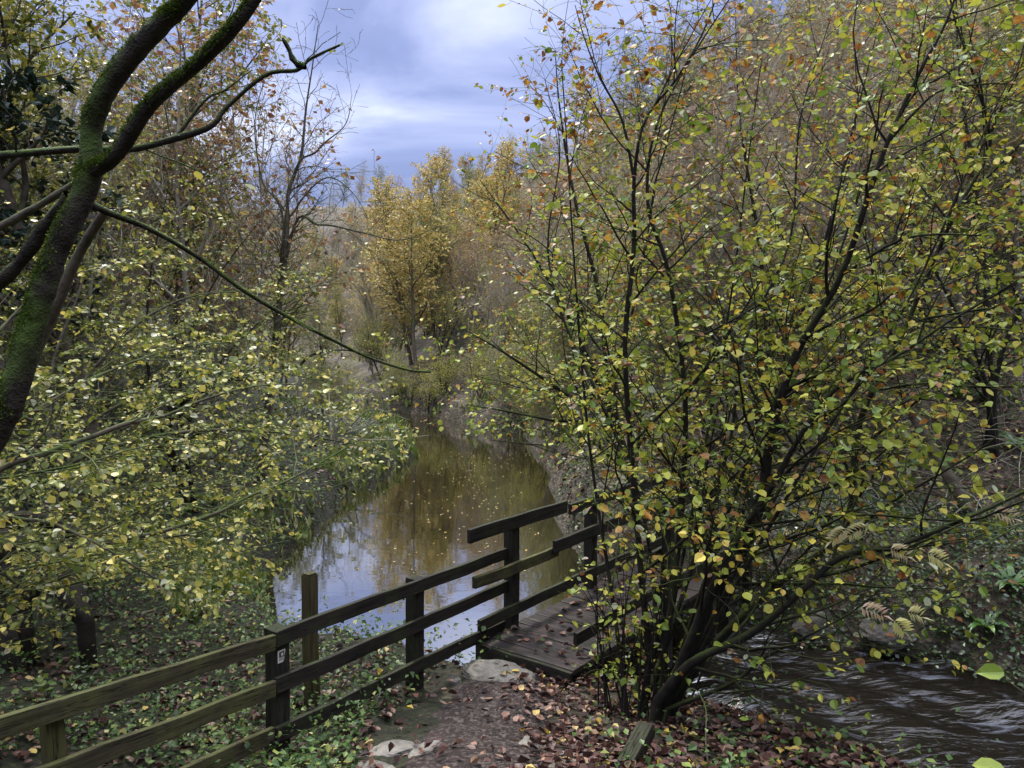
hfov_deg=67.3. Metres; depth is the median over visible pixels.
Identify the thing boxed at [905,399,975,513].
fallen log
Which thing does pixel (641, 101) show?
bare tree
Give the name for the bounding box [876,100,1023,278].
hazel bush
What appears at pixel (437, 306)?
bare tree
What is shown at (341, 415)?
overhanging shrub
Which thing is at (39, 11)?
olive tree
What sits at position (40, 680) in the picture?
woodland plant
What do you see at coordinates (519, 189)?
golden tree
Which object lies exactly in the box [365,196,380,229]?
golden tree
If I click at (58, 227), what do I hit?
mossy tree
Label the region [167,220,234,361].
golden tree
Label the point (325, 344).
olive tree
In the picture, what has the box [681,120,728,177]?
russet tree
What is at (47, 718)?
rail fence
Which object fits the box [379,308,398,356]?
bare tree
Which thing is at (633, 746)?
leaning stake
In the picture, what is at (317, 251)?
olive tree
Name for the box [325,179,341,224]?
bare tree
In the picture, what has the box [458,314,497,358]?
hazel bush
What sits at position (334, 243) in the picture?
bare tree
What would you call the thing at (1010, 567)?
fern
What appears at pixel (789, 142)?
russet tree
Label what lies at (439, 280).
olive tree
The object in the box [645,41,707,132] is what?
olive tree
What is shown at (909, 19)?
olive tree
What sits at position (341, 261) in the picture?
golden tree
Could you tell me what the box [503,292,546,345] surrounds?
olive tree
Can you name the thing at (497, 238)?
golden tree
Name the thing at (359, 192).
russet tree
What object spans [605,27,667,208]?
tree
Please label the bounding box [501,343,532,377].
hazel bush
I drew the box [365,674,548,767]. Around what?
path
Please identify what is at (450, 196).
bare tree
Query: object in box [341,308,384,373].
olive tree
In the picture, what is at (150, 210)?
bare tree
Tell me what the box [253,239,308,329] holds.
olive tree
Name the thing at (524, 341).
olive tree
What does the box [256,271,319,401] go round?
olive tree
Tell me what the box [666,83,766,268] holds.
bare tree
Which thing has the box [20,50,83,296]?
bare tree
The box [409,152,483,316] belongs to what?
golden tree
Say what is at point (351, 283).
olive tree
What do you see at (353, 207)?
golden tree
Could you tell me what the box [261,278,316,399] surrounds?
olive tree
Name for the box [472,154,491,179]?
golden tree
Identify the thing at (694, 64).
golden tree
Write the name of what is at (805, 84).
bare tree
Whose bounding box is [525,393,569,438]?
hazel bush
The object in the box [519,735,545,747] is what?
path stone
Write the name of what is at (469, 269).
golden tree
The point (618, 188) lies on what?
bare tree
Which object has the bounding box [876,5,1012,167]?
olive tree
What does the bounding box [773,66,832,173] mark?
olive tree
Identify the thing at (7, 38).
olive tree
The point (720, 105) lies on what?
olive tree
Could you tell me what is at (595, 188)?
bare tree
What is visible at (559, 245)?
bare tree
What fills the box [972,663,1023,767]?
hazel sprig
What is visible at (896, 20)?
bare tree
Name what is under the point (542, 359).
olive tree
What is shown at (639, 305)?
olive tree
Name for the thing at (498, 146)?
golden tree
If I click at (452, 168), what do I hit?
golden tree
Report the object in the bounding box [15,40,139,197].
hazel bush
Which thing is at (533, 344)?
hazel bush
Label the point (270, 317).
olive tree
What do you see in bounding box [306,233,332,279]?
olive tree
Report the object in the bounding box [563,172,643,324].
olive tree
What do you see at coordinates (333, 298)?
bare tree
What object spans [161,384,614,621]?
grass
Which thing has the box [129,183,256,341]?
olive tree
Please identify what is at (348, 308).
bare tree
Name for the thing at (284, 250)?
bare tree
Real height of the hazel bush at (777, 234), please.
5.773 m
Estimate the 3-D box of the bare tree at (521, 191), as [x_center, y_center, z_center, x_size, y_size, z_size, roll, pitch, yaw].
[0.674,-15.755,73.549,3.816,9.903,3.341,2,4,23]
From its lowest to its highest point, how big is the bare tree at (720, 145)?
6.521 m
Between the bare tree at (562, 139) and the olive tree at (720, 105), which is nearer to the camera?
the olive tree at (720, 105)
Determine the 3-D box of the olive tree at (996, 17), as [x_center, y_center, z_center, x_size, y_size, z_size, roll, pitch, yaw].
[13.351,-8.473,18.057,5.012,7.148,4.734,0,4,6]
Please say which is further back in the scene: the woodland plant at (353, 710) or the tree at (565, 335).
the tree at (565, 335)
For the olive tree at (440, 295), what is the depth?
61.49 m
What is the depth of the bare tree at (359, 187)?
178.86 m
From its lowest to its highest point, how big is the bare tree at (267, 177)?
9.357 m
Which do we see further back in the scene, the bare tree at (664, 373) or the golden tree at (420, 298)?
the golden tree at (420, 298)
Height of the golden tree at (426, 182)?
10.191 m
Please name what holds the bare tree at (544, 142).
on the ground at (388, 730)
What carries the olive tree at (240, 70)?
on the ground at (388, 730)
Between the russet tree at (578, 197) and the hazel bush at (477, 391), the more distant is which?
the russet tree at (578, 197)
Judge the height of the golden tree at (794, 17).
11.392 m
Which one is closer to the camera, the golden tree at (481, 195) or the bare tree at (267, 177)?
the bare tree at (267, 177)
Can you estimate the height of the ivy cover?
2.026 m
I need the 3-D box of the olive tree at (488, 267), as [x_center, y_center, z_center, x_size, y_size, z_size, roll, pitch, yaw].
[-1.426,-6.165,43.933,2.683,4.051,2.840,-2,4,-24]
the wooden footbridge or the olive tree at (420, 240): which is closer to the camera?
the wooden footbridge
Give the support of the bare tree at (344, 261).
on the ground at (388, 730)
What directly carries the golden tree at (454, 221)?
on the ground at (388, 730)
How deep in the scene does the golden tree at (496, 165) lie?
180.75 m
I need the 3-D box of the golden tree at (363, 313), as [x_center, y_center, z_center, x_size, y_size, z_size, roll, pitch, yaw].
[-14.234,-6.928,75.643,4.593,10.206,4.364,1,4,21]
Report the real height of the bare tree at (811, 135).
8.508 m
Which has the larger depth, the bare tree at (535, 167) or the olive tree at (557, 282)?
the bare tree at (535, 167)
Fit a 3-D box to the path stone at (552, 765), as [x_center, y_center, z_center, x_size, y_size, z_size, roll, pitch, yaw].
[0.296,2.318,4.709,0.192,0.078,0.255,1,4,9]
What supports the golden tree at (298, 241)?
on the ground at (388, 730)
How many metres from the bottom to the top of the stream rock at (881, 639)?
0.419 m
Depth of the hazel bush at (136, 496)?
8.40 m
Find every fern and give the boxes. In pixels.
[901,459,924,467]
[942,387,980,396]
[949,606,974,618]
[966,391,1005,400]
[966,611,1012,633]
[983,562,1023,591]
[998,431,1023,447]
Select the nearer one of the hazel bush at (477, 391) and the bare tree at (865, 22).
the hazel bush at (477, 391)
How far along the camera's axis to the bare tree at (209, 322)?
19.31 m
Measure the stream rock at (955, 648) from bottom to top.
0.399 m
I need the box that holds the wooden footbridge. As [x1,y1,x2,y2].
[467,472,753,687]
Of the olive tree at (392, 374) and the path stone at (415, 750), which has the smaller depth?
the path stone at (415, 750)
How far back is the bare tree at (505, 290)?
36.24 m
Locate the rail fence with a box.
[0,548,508,767]
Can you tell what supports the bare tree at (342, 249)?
on the ground at (388, 730)
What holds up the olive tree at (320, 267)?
on the ground at (388, 730)
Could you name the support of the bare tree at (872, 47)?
on the ground at (388, 730)
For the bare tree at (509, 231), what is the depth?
64.16 m
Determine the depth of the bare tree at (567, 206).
62.96 m
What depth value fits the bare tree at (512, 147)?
152.83 m
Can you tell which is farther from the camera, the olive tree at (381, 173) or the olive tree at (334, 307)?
the olive tree at (381, 173)
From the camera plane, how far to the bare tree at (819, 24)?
42.60 m
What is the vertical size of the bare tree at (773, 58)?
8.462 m
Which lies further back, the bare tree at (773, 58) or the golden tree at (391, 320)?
the golden tree at (391, 320)
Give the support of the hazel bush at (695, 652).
on the ground at (388, 730)
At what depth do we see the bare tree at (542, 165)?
113.03 m
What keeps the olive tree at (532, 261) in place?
on the ground at (388, 730)
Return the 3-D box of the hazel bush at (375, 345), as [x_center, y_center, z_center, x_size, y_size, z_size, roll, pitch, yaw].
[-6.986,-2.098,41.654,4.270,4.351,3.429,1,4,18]
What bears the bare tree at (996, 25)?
on the ground at (388, 730)
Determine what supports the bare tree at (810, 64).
on the ground at (388, 730)
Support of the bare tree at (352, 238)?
on the ground at (388, 730)
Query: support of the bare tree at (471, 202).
on the ground at (388, 730)
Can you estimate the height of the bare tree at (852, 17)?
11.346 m
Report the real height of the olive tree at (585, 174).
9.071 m
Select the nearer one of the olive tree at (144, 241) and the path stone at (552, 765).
the path stone at (552, 765)
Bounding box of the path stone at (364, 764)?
[354,760,394,767]
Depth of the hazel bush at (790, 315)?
15.31 m
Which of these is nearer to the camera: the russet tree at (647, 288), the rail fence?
the rail fence
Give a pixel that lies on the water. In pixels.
(368, 528)
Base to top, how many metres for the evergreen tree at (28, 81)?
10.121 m
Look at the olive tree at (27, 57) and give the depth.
19.35 m
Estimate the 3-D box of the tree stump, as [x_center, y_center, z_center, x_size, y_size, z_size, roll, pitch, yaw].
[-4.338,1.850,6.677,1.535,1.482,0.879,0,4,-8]
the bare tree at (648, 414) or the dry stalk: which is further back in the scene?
the bare tree at (648, 414)
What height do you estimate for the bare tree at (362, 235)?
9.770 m
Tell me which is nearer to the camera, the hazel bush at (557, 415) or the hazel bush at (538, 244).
the hazel bush at (557, 415)
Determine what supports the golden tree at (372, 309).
on the ground at (388, 730)
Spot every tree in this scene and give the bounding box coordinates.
[0,0,48,122]
[0,0,100,203]
[0,0,115,451]
[0,0,429,453]
[0,1,184,367]
[0,27,262,414]
[0,32,339,190]
[0,62,131,525]
[0,96,189,498]
[0,181,107,352]
[2,120,171,404]
[3,2,86,193]
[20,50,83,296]
[23,108,175,350]
[34,48,253,323]
[41,0,391,467]
[78,0,291,430]
[109,101,191,289]
[122,116,170,319]
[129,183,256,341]
[144,177,322,404]
[154,89,342,363]
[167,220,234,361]
[195,261,285,374]
[202,2,475,484]
[230,188,292,349]
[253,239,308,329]
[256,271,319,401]
[260,272,298,369]
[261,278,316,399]
[292,222,312,262]
[293,341,367,427]
[295,295,339,418]
[300,246,322,285]
[300,288,337,344]
[302,257,318,307]
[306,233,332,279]
[310,232,327,276]
[317,251,336,308]
[321,256,351,305]
[321,280,355,356]
[322,300,346,348]
[323,248,335,276]
[323,281,341,320]
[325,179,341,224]
[325,262,346,300]
[326,188,392,368]
[327,221,346,257]
[333,230,354,264]
[336,171,354,202]
[338,250,352,279]
[339,223,363,260]
[339,257,367,331]
[340,242,360,274]
[340,284,358,343]
[341,260,385,370]
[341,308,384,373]
[343,293,380,361]
[344,201,368,251]
[344,253,375,312]
[344,290,375,351]
[348,269,379,360]
[349,174,437,364]
[349,261,393,360]
[352,225,404,369]
[353,178,367,200]
[355,160,369,206]
[355,218,368,254]
[356,291,398,352]
[358,243,373,267]
[359,179,453,374]
[361,209,374,235]
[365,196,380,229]
[365,206,422,345]
[369,163,387,202]
[371,249,400,352]
[375,339,418,406]
[376,270,405,348]
[378,185,398,234]
[379,175,396,204]
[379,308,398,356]
[388,249,424,349]
[391,256,420,352]
[393,176,406,195]
[402,188,451,333]
[403,190,451,334]
[403,220,440,333]
[404,206,463,336]
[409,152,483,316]
[410,222,463,326]
[412,181,424,206]
[418,274,457,340]
[419,218,465,326]
[421,156,436,188]
[426,208,498,317]
[428,144,453,198]
[434,182,448,214]
[437,178,451,217]
[438,154,455,190]
[439,174,461,204]
[440,215,510,332]
[443,183,459,206]
[445,207,462,236]
[448,182,461,215]
[448,231,474,305]
[452,167,477,216]
[454,216,538,368]
[454,230,486,313]
[455,135,532,305]
[455,151,476,193]
[457,155,473,190]
[459,169,495,259]
[462,172,513,261]
[462,238,506,300]
[467,193,490,224]
[468,173,497,212]
[469,341,492,377]
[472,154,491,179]
[473,168,483,194]
[476,260,529,341]
[477,328,532,407]
[479,201,515,300]
[480,219,528,280]
[486,356,527,417]
[487,196,523,287]
[490,171,535,273]
[491,151,502,178]
[494,141,513,173]
[498,130,516,174]
[498,206,629,417]
[501,175,528,202]
[503,198,642,395]
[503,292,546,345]
[504,336,570,445]
[505,133,516,165]
[506,165,632,393]
[506,327,537,363]
[507,170,536,268]
[514,159,568,276]
[515,149,593,243]
[516,233,556,291]
[519,160,545,193]
[521,134,550,168]
[521,177,568,268]
[521,356,550,401]
[525,148,544,212]
[528,341,557,372]
[532,150,574,203]
[533,151,552,187]
[536,127,552,169]
[537,136,554,171]
[538,306,570,353]
[547,329,590,385]
[550,136,563,169]
[551,175,577,238]
[553,158,574,188]
[557,117,572,157]
[561,72,628,219]
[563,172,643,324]
[567,124,810,458]
[567,170,592,230]
[569,147,586,184]
[570,142,626,209]
[577,159,622,250]
[578,129,628,219]
[583,81,636,226]
[592,128,657,361]
[593,86,644,194]
[593,128,727,422]
[599,204,686,406]
[601,151,640,312]
[602,0,839,439]
[602,136,788,401]
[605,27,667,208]
[612,155,784,419]
[613,70,647,159]
[615,136,682,213]
[616,160,683,224]
[622,64,654,157]
[638,22,723,155]
[639,99,789,403]
[643,96,681,170]
[644,110,684,206]
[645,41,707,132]
[648,26,689,130]
[658,0,930,355]
[666,17,734,139]
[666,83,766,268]
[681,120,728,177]
[696,38,732,102]
[697,72,731,141]
[705,79,796,180]
[713,53,785,164]
[715,2,771,126]
[730,0,785,129]
[732,0,778,116]
[733,82,798,238]
[740,0,798,125]
[746,19,799,130]
[757,35,813,143]
[757,74,800,179]
[759,13,1023,370]
[761,93,820,222]
[764,143,821,265]
[765,16,795,100]
[767,114,879,276]
[768,0,851,221]
[772,0,922,319]
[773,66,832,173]
[775,0,836,72]
[778,0,895,298]
[778,42,823,172]
[783,0,807,64]
[786,4,868,55]
[789,8,874,203]
[802,0,834,38]
[807,0,883,83]
[815,24,873,99]
[816,0,881,106]
[821,0,922,208]
[825,0,875,31]
[829,0,939,105]
[831,0,913,138]
[835,0,1023,287]
[838,17,1023,349]
[841,0,886,88]
[861,2,1023,259]
[875,0,959,244]
[875,1,914,71]
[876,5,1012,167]
[879,0,982,234]
[885,0,1023,318]
[887,0,930,53]
[898,0,1023,244]
[933,0,1021,116]
[941,1,1023,96]
[959,0,1023,106]
[966,0,1023,76]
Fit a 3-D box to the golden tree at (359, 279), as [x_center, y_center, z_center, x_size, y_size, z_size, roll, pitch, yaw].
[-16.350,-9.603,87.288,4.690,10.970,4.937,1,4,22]
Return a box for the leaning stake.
[617,721,654,762]
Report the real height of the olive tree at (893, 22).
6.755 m
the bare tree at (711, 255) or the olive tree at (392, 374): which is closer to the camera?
the bare tree at (711, 255)
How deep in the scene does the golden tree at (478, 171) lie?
134.84 m
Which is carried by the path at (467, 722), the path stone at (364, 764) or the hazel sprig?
the path stone at (364, 764)
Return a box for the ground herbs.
[0,183,1023,767]
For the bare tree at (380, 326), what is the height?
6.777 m
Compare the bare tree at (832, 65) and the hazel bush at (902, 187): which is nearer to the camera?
the hazel bush at (902, 187)
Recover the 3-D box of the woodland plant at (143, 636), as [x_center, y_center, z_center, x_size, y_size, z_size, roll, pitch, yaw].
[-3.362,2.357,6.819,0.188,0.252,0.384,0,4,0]
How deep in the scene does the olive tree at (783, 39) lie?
58.79 m
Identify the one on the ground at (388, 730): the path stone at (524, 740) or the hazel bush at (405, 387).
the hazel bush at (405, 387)
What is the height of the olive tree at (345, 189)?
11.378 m
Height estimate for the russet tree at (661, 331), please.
6.542 m
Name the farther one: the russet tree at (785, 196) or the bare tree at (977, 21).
the russet tree at (785, 196)
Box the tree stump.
[0,511,97,671]
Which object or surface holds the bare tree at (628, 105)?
on the ground at (388, 730)
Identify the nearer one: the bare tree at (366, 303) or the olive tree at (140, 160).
the olive tree at (140, 160)
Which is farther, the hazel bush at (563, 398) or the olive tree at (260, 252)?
the olive tree at (260, 252)
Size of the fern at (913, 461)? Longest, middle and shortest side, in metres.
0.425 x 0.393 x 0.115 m
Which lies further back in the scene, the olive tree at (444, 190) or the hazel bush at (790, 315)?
the olive tree at (444, 190)
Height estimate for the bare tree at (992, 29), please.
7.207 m
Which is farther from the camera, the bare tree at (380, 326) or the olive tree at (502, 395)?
the bare tree at (380, 326)
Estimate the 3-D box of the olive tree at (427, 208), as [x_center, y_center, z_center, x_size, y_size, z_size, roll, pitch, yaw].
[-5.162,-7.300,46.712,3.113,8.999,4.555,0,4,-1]
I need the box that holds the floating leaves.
[357,451,542,572]
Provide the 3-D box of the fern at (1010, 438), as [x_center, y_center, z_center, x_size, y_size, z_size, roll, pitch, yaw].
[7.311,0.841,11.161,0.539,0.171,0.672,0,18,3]
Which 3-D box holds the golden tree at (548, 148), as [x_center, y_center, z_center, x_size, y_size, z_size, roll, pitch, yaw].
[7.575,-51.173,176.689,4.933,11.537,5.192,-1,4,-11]
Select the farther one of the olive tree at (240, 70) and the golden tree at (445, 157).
the golden tree at (445, 157)
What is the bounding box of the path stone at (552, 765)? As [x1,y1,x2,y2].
[547,751,575,767]
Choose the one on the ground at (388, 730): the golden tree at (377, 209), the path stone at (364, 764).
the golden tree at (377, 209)
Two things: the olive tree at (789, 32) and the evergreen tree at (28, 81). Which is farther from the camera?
the olive tree at (789, 32)
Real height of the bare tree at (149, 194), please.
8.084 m
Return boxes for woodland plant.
[0,669,56,696]
[12,645,37,671]
[116,634,145,662]
[221,709,247,736]
[324,700,358,721]
[355,664,392,683]
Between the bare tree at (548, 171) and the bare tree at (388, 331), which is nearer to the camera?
the bare tree at (388, 331)
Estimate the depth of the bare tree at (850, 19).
45.50 m
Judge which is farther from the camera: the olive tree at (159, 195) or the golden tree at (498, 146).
the golden tree at (498, 146)
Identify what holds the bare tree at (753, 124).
on the ground at (388, 730)
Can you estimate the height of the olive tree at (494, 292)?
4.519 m
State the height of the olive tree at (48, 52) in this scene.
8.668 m
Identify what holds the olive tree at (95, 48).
on the ground at (388, 730)
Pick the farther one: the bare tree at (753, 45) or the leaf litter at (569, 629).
the bare tree at (753, 45)
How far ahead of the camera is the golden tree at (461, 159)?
145.50 m
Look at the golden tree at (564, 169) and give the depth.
89.00 m
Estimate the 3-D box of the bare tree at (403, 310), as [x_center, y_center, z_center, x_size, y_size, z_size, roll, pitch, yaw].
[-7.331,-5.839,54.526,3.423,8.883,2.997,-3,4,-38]
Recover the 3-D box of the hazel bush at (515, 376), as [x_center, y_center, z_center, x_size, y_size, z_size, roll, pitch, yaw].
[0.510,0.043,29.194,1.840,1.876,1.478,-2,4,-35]
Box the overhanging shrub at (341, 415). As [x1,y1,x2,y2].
[286,338,427,455]
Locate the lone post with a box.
[301,571,319,706]
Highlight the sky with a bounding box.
[0,0,914,208]
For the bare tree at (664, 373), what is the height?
7.799 m
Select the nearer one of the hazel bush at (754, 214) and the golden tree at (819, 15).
the hazel bush at (754, 214)
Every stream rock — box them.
[791,611,838,640]
[859,618,916,656]
[949,640,969,658]
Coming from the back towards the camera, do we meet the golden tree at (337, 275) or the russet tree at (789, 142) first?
the golden tree at (337, 275)
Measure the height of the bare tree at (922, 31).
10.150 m
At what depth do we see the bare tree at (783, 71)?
41.13 m
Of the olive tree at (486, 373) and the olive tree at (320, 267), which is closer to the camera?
the olive tree at (486, 373)
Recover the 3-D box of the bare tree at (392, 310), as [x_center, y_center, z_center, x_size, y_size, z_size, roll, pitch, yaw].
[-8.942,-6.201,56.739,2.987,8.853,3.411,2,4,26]
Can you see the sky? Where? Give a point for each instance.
(418, 66)
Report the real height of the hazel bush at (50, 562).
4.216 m
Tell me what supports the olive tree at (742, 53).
on the ground at (388, 730)
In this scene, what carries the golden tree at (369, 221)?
on the ground at (388, 730)
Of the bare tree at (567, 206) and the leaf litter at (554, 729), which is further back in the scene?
the bare tree at (567, 206)
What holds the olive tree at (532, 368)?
on the ground at (388, 730)
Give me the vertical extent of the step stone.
0.240 m
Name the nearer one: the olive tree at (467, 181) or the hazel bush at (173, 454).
the hazel bush at (173, 454)
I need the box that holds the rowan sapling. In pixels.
[825,433,1023,641]
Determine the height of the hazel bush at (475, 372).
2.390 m
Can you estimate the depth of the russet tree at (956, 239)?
13.58 m
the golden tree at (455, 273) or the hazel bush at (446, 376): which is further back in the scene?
the golden tree at (455, 273)
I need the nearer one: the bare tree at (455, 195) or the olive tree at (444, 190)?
the bare tree at (455, 195)
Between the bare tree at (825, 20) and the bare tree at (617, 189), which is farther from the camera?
the bare tree at (617, 189)
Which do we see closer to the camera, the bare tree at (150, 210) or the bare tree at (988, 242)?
the bare tree at (988, 242)
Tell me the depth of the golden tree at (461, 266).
65.23 m
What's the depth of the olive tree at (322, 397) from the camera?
23.36 m
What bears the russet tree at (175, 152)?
on the ground at (388, 730)
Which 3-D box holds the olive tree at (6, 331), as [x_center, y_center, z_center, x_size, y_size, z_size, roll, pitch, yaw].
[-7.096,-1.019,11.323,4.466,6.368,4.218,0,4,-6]
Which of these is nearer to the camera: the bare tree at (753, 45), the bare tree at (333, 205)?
the bare tree at (753, 45)
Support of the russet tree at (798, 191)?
on the ground at (388, 730)
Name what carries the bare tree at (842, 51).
on the ground at (388, 730)
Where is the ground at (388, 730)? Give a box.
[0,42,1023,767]
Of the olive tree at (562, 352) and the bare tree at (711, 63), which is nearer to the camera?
the olive tree at (562, 352)
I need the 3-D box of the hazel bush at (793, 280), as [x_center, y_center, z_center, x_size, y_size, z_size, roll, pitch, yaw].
[6.639,-2.476,18.255,4.254,4.336,3.417,-1,4,-18]
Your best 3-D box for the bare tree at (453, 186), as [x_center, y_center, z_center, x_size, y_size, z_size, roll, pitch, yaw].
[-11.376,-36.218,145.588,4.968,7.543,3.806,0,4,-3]
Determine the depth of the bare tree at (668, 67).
56.04 m
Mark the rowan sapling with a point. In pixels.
(897, 629)
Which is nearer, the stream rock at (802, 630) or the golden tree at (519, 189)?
the stream rock at (802, 630)
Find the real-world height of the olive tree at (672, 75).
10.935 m
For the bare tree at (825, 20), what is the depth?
17.67 m
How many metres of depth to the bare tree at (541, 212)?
53.76 m
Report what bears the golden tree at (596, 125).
on the ground at (388, 730)
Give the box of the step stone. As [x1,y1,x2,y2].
[462,659,535,682]
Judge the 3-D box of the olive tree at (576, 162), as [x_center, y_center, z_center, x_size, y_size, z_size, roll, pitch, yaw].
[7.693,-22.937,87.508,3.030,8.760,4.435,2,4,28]
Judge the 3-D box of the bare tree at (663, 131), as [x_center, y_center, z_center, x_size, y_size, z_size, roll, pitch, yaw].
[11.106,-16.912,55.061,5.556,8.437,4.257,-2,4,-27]
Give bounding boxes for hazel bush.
[0,155,414,631]
[0,156,416,653]
[9,151,403,512]
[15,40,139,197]
[132,206,276,354]
[348,307,416,379]
[372,0,753,494]
[385,355,432,402]
[409,280,482,354]
[412,363,454,413]
[427,344,470,388]
[428,353,464,394]
[456,349,499,395]
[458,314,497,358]
[466,367,496,397]
[485,298,565,370]
[497,0,1023,746]
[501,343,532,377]
[502,364,561,423]
[502,367,537,398]
[506,307,542,332]
[515,222,570,279]
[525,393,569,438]
[543,353,593,416]
[608,0,1022,454]
[643,218,839,414]
[667,137,853,340]
[711,175,890,359]
[766,0,1023,464]
[824,79,1014,273]
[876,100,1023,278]
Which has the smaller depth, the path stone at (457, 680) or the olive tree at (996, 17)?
the path stone at (457, 680)
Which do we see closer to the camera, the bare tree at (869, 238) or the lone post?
the lone post
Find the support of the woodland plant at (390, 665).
on the ground at (388, 730)
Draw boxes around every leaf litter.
[0,129,1023,767]
[485,563,689,662]
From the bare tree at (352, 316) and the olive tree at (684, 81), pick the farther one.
the bare tree at (352, 316)
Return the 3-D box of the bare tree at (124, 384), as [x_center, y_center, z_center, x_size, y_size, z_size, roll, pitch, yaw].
[-9.745,-2.406,17.315,4.409,6.694,3.377,-3,5,-39]
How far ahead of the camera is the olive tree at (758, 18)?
66.65 m
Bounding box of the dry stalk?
[691,688,708,762]
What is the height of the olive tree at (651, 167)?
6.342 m
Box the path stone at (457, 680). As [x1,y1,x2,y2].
[448,674,461,684]
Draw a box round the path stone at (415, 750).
[408,740,441,757]
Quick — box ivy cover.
[616,466,1023,687]
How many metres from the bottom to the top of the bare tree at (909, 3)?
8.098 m
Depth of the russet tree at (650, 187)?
36.44 m
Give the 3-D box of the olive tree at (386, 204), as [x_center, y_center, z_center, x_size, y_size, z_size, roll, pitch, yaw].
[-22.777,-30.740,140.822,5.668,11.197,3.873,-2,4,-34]
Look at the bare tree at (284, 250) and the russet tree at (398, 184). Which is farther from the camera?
the russet tree at (398, 184)
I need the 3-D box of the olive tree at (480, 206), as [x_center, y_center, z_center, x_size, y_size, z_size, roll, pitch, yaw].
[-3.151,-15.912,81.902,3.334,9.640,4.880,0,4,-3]
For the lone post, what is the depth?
5.99 m
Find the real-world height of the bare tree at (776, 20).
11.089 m
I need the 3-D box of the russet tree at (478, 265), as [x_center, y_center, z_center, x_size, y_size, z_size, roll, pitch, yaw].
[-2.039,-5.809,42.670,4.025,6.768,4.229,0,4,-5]
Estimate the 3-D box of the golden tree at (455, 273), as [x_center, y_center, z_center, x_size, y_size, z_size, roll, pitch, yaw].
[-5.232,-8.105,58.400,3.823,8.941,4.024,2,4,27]
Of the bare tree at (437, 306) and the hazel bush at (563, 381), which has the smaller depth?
the hazel bush at (563, 381)
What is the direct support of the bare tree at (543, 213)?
on the ground at (388, 730)
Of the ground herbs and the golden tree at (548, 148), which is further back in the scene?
the golden tree at (548, 148)
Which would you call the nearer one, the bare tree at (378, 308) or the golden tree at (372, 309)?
the bare tree at (378, 308)
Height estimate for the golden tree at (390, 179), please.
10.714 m
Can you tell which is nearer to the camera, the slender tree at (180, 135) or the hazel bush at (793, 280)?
the slender tree at (180, 135)
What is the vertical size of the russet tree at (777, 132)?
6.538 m
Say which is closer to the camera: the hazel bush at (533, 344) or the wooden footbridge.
the wooden footbridge
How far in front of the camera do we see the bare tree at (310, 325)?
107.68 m
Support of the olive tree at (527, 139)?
on the ground at (388, 730)
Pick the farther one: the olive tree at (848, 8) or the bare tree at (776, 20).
the olive tree at (848, 8)
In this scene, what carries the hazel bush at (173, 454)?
on the ground at (388, 730)
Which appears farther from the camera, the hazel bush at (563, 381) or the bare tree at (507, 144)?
the bare tree at (507, 144)
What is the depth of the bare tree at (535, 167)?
120.33 m
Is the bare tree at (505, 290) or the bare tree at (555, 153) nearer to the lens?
the bare tree at (505, 290)
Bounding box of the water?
[262,362,1023,767]
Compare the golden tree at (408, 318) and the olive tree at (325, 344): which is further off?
the golden tree at (408, 318)
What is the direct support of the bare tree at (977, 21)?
on the ground at (388, 730)
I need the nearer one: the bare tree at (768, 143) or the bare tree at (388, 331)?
the bare tree at (768, 143)
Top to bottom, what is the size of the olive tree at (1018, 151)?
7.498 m
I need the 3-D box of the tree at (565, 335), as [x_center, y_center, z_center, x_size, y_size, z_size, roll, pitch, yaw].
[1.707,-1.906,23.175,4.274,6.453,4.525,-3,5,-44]
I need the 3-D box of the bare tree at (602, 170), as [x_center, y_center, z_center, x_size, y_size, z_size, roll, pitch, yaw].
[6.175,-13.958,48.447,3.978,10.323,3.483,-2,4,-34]
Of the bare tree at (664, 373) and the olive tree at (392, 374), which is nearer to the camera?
the bare tree at (664, 373)
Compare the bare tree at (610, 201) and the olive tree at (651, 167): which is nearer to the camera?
the olive tree at (651, 167)
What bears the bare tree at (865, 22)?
on the ground at (388, 730)
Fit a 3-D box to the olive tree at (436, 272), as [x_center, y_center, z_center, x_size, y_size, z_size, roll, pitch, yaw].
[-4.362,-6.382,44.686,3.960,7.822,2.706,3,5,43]
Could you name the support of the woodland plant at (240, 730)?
on the ground at (388, 730)
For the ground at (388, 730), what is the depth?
9.97 m
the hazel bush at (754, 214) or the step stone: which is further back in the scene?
the hazel bush at (754, 214)
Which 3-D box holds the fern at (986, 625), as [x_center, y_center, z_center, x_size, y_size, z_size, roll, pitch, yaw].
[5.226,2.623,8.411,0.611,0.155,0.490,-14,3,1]
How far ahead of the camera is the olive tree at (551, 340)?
32.33 m
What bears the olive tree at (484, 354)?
on the ground at (388, 730)
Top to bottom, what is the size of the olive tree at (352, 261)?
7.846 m
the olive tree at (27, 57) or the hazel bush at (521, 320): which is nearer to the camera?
the olive tree at (27, 57)
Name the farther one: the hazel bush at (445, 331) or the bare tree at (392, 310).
the bare tree at (392, 310)
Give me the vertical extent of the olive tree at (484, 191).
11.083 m
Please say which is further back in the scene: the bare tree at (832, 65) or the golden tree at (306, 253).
the golden tree at (306, 253)
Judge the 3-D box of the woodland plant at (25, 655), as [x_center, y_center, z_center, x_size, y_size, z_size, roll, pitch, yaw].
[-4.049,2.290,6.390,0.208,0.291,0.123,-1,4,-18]
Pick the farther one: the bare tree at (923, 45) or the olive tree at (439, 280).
the olive tree at (439, 280)
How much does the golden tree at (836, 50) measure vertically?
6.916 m
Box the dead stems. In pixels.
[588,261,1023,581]

